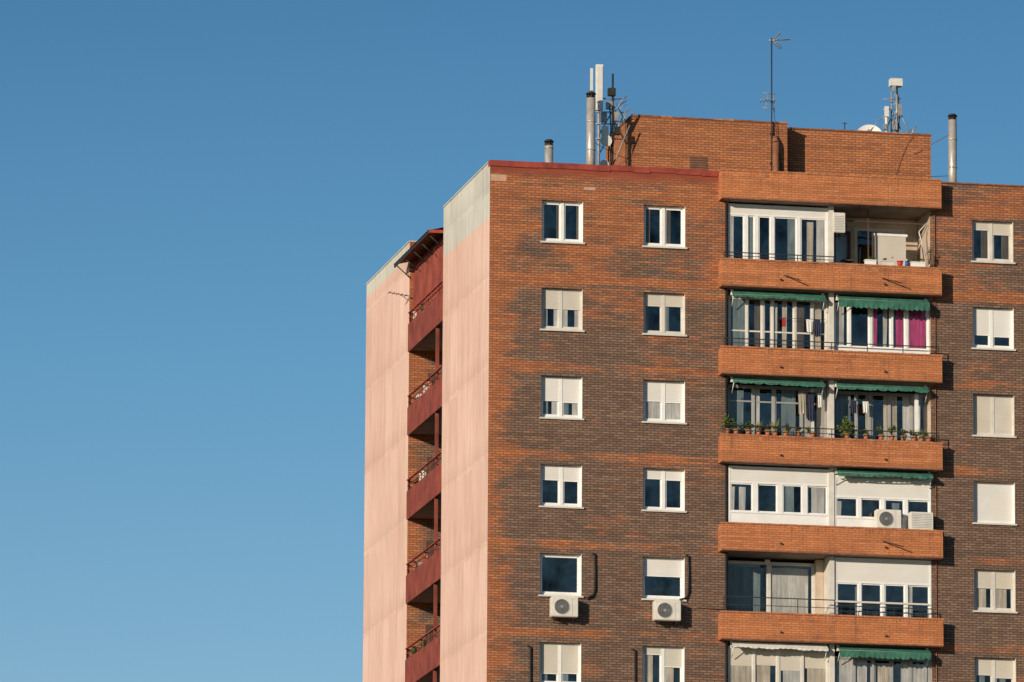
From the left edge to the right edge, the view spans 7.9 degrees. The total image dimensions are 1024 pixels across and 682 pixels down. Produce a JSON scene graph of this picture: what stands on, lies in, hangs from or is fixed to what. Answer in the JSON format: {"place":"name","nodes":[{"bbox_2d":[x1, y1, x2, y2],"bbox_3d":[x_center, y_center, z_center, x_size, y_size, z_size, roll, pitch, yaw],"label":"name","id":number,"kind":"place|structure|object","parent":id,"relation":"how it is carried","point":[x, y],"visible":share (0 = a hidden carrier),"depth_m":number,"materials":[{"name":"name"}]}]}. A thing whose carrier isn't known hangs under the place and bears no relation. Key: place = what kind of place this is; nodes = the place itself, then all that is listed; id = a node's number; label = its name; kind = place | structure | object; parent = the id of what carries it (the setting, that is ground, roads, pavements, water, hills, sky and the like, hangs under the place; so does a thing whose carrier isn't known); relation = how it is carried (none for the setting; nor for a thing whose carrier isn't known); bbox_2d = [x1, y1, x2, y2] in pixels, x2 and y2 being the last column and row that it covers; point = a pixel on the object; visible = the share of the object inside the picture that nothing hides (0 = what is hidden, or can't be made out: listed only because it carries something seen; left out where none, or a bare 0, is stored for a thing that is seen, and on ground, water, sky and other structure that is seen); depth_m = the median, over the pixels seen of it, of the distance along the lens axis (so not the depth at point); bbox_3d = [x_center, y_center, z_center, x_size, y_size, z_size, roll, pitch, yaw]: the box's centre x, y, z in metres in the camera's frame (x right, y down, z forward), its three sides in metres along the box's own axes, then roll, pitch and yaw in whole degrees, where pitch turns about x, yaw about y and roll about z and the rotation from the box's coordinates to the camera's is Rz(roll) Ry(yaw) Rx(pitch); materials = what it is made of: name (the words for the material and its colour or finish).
{"place":"outdoors","nodes":[
{"label":"outdoors","id":0,"kind":"place"},
{"bbox_2d":[0,0,1023,681],"label":"sky","id":1,"kind":"structure","parent":0,"point":[201,200],"materials":[{"name":"blue"}]},
{"label":"ground","id":2,"kind":"structure","parent":0,"visible":0},
{"bbox_2d":[363,164,1023,681],"bbox_3d":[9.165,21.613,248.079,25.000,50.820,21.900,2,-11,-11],"label":"walls","id":3,"kind":"structure","parent":2,"relation":"on","point":[499,442],"depth_m":240.05,"materials":[{"name":"brick"}]},
{"bbox_2d":[394,227,443,681],"bbox_3d":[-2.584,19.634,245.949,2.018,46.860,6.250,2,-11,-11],"label":"side balconies","id":4,"kind":"structure","parent":3,"relation":"attached to","point":[423,499],"depth_m":248.88,"materials":[{"name":"metal"}]},
{"bbox_2d":[550,596,579,623],"bbox_3d":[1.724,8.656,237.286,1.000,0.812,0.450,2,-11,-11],"label":"air conditioner","id":5,"kind":"object","parent":3,"relation":"attached to","point":[564,607],"visible":1,"depth_m":237.10,"materials":[{"name":"metal"}]},
{"bbox_2d":[652,600,681,626],"bbox_3d":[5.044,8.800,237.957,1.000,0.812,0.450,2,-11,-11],"label":"air conditioner","id":6,"kind":"object","parent":3,"relation":"attached to","point":[666,611],"visible":1,"depth_m":237.78,"materials":[{"name":"metal"}]},
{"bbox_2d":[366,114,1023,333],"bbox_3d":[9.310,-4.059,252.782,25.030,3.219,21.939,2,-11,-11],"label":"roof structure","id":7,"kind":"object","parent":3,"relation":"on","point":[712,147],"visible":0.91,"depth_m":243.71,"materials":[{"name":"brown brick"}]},
{"bbox_2d":[544,139,553,162],"bbox_3d":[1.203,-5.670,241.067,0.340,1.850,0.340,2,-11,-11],"label":"chimney flue","id":8,"kind":"object","parent":7,"relation":"on","point":[548,147],"visible":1,"depth_m":241.05,"materials":[{"name":"silver metal"}]},
{"bbox_2d":[586,91,595,164],"bbox_3d":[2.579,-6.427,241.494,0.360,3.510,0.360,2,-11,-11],"label":"chimney flue","id":9,"kind":"object","parent":7,"relation":"on","point":[590,125],"visible":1,"depth_m":241.48,"materials":[{"name":"silver metal"}]},
{"bbox_2d":[590,64,629,164],"bbox_3d":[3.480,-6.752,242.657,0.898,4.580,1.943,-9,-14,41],"label":"mobile phone mast","id":10,"kind":"object","parent":7,"relation":"on","point":[606,139],"visible":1,"depth_m":242.36,"materials":[{"name":"metal"}]},
{"bbox_2d":[760,32,789,170],"bbox_3d":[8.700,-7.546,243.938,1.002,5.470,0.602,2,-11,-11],"label":"tv antenna","id":11,"kind":"object","parent":7,"relation":"attached to","point":[767,100],"visible":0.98,"depth_m":244.01,"materials":[{"name":"metal"}]},
{"bbox_2d":[773,106,781,169],"bbox_3d":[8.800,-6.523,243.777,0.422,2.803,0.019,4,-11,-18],"label":"guy wire","id":12,"kind":"object","parent":11,"relation":"attached to","point":[776,133],"visible":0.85,"depth_m":243.83,"materials":[{"name":"metal"}]},
{"bbox_2d":[772,136,778,170],"bbox_3d":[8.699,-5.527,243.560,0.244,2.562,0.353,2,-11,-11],"label":"roof vent pipe","id":13,"kind":"object","parent":7,"relation":"on","point":[775,140],"visible":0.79,"depth_m":243.54,"materials":[{"name":"ceramic"}]},
{"bbox_2d":[858,125,880,130],"bbox_3d":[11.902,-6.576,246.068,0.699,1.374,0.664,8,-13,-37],"label":"satellite dish","id":14,"kind":"object","parent":7,"relation":"on","point":[867,128],"visible":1,"depth_m":246.31,"materials":[{"name":"metal"}]},
{"bbox_2d":[870,78,916,132],"bbox_3d":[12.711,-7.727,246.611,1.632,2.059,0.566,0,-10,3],"label":"mobile phone mast","id":15,"kind":"object","parent":7,"relation":"on","point":[895,84],"visible":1,"depth_m":246.52,"materials":[{"name":"metal"}]},
{"bbox_2d":[948,113,956,181],"bbox_3d":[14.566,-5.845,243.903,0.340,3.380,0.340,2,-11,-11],"label":"chimney flue","id":16,"kind":"object","parent":7,"relation":"on","point":[952,144],"visible":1,"depth_m":243.90,"materials":[{"name":"silver metal"}]},
{"bbox_2d":[527,203,936,681],"bbox_3d":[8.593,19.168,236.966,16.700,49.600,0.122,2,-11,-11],"label":"downpipes and cables","id":17,"kind":"object","parent":3,"relation":"attached to","point":[592,595],"visible":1,"depth_m":239.61,"materials":[{"name":"metal"}]},
{"bbox_2d":[538,201,1017,681],"bbox_3d":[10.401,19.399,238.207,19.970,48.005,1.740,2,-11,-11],"label":"windows","id":18,"kind":"structure","parent":3,"relation":"attached to","point":[664,403],"depth_m":240.13,"materials":[{"name":"white metal"}]},
{"bbox_2d":[778,317,823,336],"bbox_3d":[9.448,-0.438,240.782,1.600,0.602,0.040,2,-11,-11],"label":"hanging laundry","id":19,"kind":"object","parent":18,"relation":"hanging from","point":[809,323],"visible":1,"depth_m":240.86,"materials":[{"name":"fabric"}]},
{"bbox_2d":[798,392,821,420],"bbox_3d":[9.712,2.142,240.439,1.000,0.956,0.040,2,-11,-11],"label":"hanging laundry","id":20,"kind":"object","parent":18,"relation":"hanging from","point":[801,402],"visible":1,"depth_m":240.44,"materials":[{"name":"fabric"}]},
{"bbox_2d":[848,400,876,413],"bbox_3d":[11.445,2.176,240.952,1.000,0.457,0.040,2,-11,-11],"label":"hanging laundry","id":21,"kind":"object","parent":18,"relation":"hanging from","point":[854,406],"visible":1,"depth_m":240.94,"materials":[{"name":"fabric"}]},
{"bbox_2d":[728,201,931,681],"bbox_3d":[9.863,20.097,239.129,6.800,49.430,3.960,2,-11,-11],"label":"loggias","id":22,"kind":"object","parent":3,"relation":"attached to","point":[911,243],"visible":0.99,"depth_m":243.41,"materials":[{"name":"concrete"}]},
{"bbox_2d":[833,212,846,238],"bbox_3d":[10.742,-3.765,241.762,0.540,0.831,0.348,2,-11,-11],"label":"air conditioner","id":23,"kind":"object","parent":22,"relation":"attached to","point":[839,227],"visible":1,"depth_m":241.61,"materials":[{"name":"metal"}]},
{"bbox_2d":[718,168,943,648],"bbox_3d":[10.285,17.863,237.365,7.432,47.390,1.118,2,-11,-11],"label":"balcony parapets","id":24,"kind":"object","parent":3,"relation":"attached to","point":[821,189],"visible":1,"depth_m":240.07,"materials":[{"name":"brick"}]},
{"bbox_2d":[720,413,737,432],"bbox_3d":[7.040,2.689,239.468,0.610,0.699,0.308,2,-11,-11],"label":"potted plant","id":25,"kind":"object","parent":24,"relation":"on","point":[730,420],"visible":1,"depth_m":239.41,"materials":[{"name":"green plant"}]},
{"bbox_2d":[730,421,743,433],"bbox_3d":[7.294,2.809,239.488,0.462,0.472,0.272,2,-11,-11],"label":"potted plant","id":26,"kind":"object","parent":24,"relation":"on","point":[735,429],"visible":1,"depth_m":239.42,"materials":[{"name":"green plant"}]},
{"bbox_2d":[744,421,753,433],"bbox_3d":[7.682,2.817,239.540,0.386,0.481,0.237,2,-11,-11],"label":"potted plant","id":27,"kind":"object","parent":24,"relation":"on","point":[747,428],"visible":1,"depth_m":239.50,"materials":[{"name":"green plant"}]},
{"bbox_2d":[754,421,764,434],"bbox_3d":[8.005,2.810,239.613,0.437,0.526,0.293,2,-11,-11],"label":"potted grass","id":28,"kind":"object","parent":24,"relation":"on","point":[758,431],"depth_m":239.58,"materials":[{"name":"plant"}]},
{"bbox_2d":[764,425,771,434],"bbox_3d":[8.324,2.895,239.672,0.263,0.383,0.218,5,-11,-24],"label":"potted plant","id":29,"kind":"object","parent":24,"relation":"on","point":[768,429],"visible":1,"depth_m":239.61,"materials":[{"name":"green plant"}]},
{"bbox_2d":[768,418,779,434],"bbox_3d":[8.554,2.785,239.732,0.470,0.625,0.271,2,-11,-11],"label":"potted grass","id":30,"kind":"object","parent":24,"relation":"on","point":[775,429],"depth_m":239.70,"materials":[{"name":"plant"}]},
{"bbox_2d":[730,289,825,309],"bbox_3d":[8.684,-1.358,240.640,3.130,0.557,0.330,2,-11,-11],"label":"awning","id":31,"kind":"object","parent":24,"relation":"attached to","point":[796,296],"depth_m":240.57,"materials":[{"name":"green fabric"}]},
{"bbox_2d":[730,376,825,396],"bbox_3d":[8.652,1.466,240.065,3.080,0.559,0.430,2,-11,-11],"label":"awning","id":32,"kind":"object","parent":24,"relation":"attached to","point":[820,383],"depth_m":239.99,"materials":[{"name":"green fabric"}]},
{"bbox_2d":[730,641,828,660],"bbox_3d":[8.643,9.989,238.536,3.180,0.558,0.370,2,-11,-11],"label":"awning","id":33,"kind":"object","parent":24,"relation":"attached to","point":[809,647],"depth_m":238.48,"materials":[{"name":"white fabric"}]},
{"bbox_2d":[782,423,790,435],"bbox_3d":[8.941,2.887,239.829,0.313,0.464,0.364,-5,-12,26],"label":"potted plant","id":34,"kind":"object","parent":24,"relation":"on","point":[785,433],"visible":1,"depth_m":239.73,"materials":[{"name":"green plant"}]},
{"bbox_2d":[795,428,804,435],"bbox_3d":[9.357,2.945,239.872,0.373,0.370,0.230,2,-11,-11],"label":"potted plant","id":35,"kind":"object","parent":24,"relation":"on","point":[798,430],"visible":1,"depth_m":239.80,"materials":[{"name":"green plant"}]},
{"bbox_2d":[803,426,815,436],"bbox_3d":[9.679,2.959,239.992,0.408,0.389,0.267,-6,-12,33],"label":"potted plant","id":36,"kind":"object","parent":24,"relation":"on","point":[810,433],"visible":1,"depth_m":239.90,"materials":[{"name":"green plant"}]},
{"bbox_2d":[837,415,857,437],"bbox_3d":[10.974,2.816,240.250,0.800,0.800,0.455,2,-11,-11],"label":"potted plant","id":37,"kind":"object","parent":24,"relation":"on","point":[845,424],"visible":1,"depth_m":240.19,"materials":[{"name":"green plant"}]},
{"bbox_2d":[860,428,869,438],"bbox_3d":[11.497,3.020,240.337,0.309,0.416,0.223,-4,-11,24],"label":"potted plant","id":38,"kind":"object","parent":24,"relation":"on","point":[865,433],"visible":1,"depth_m":240.27,"materials":[{"name":"green plant"}]},
{"bbox_2d":[864,256,876,264],"bbox_3d":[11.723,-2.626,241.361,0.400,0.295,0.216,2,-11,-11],"label":"flower trough","id":39,"kind":"object","parent":24,"relation":"on","point":[870,260],"visible":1,"depth_m":241.29,"materials":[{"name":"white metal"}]},
{"bbox_2d":[877,426,883,439],"bbox_3d":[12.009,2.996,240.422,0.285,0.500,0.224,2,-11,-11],"label":"potted plant","id":40,"kind":"object","parent":24,"relation":"on","point":[881,437],"visible":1,"depth_m":240.38,"materials":[{"name":"green plant"}]},
{"bbox_2d":[834,382,928,401],"bbox_3d":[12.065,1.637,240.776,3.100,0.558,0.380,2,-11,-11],"label":"awning","id":41,"kind":"object","parent":24,"relation":"attached to","point":[870,387],"depth_m":240.69,"materials":[{"name":"green fabric"}]},
{"bbox_2d":[836,295,929,315],"bbox_3d":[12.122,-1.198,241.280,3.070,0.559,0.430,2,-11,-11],"label":"awning","id":42,"kind":"object","parent":24,"relation":"attached to","point":[887,303],"depth_m":241.13,"materials":[{"name":"green fabric"}]},
{"bbox_2d":[836,645,930,665],"bbox_3d":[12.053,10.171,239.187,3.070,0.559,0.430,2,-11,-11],"label":"awning","id":43,"kind":"object","parent":24,"relation":"attached to","point":[891,653],"depth_m":239.05,"materials":[{"name":"green fabric"}]},
{"bbox_2d":[834,468,933,488],"bbox_3d":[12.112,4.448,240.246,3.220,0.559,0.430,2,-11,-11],"label":"awning","id":44,"kind":"object","parent":24,"relation":"attached to","point":[842,472],"depth_m":240.15,"materials":[{"name":"green fabric"}]},
{"bbox_2d":[839,476,926,482],"bbox_3d":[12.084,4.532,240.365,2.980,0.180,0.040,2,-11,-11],"label":"canvas drape","id":45,"kind":"object","parent":44,"relation":"hanging from","point":[881,479],"visible":1,"depth_m":240.36,"materials":[{"name":"fabric"}]},
{"bbox_2d":[874,509,901,527],"bbox_3d":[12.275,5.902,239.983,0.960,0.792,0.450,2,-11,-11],"label":"air conditioner","id":46,"kind":"object","parent":24,"relation":"attached to","point":[884,518],"visible":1,"depth_m":239.79,"materials":[{"name":"metal"}]},
{"bbox_2d":[881,257,894,264],"bbox_3d":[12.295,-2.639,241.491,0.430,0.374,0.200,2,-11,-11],"label":"flower trough","id":47,"kind":"object","parent":24,"relation":"on","point":[885,261],"visible":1,"depth_m":241.40,"materials":[{"name":"white plastic"}]},
{"bbox_2d":[887,425,896,439],"bbox_3d":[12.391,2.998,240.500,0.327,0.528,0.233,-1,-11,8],"label":"potted plant","id":48,"kind":"object","parent":24,"relation":"on","point":[893,427],"visible":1,"depth_m":240.50,"materials":[{"name":"green plant"}]},
{"bbox_2d":[900,428,907,440],"bbox_3d":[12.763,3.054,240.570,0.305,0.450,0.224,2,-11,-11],"label":"potted plant","id":49,"kind":"object","parent":24,"relation":"on","point":[904,430],"visible":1,"depth_m":240.53,"materials":[{"name":"green plant"}]},
{"bbox_2d":[910,430,917,440],"bbox_3d":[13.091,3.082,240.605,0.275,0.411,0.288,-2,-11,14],"label":"potted plant","id":50,"kind":"object","parent":24,"relation":"on","point":[913,435],"visible":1,"depth_m":240.58,"materials":[{"name":"green plant"}]},
{"bbox_2d":[910,258,925,266],"bbox_3d":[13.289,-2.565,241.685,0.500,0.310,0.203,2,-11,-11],"label":"flower trough","id":51,"kind":"object","parent":24,"relation":"on","point":[913,262],"visible":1,"depth_m":241.61,"materials":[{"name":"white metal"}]},
{"bbox_2d":[908,512,933,529],"bbox_3d":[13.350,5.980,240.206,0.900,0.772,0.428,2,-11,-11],"label":"air conditioner","id":52,"kind":"object","parent":24,"relation":"attached to","point":[920,520],"visible":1,"depth_m":240.02,"materials":[{"name":"metal"}]},
{"bbox_2d":[916,428,926,440],"bbox_3d":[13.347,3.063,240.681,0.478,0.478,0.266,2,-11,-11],"label":"potted grass","id":53,"kind":"object","parent":24,"relation":"on","point":[921,435],"depth_m":240.65,"materials":[{"name":"plant"}]},
{"bbox_2d":[924,433,933,441],"bbox_3d":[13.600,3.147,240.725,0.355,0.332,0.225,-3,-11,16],"label":"potted plant","id":54,"kind":"object","parent":24,"relation":"on","point":[926,435],"visible":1,"depth_m":240.68,"materials":[{"name":"green plant"}]},
{"bbox_2d":[927,249,932,264],"bbox_3d":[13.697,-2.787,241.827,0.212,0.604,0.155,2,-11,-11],"label":"potted plant","id":55,"kind":"object","parent":24,"relation":"on","point":[930,259],"visible":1,"depth_m":241.81,"materials":[{"name":"green plant"}]}
]}

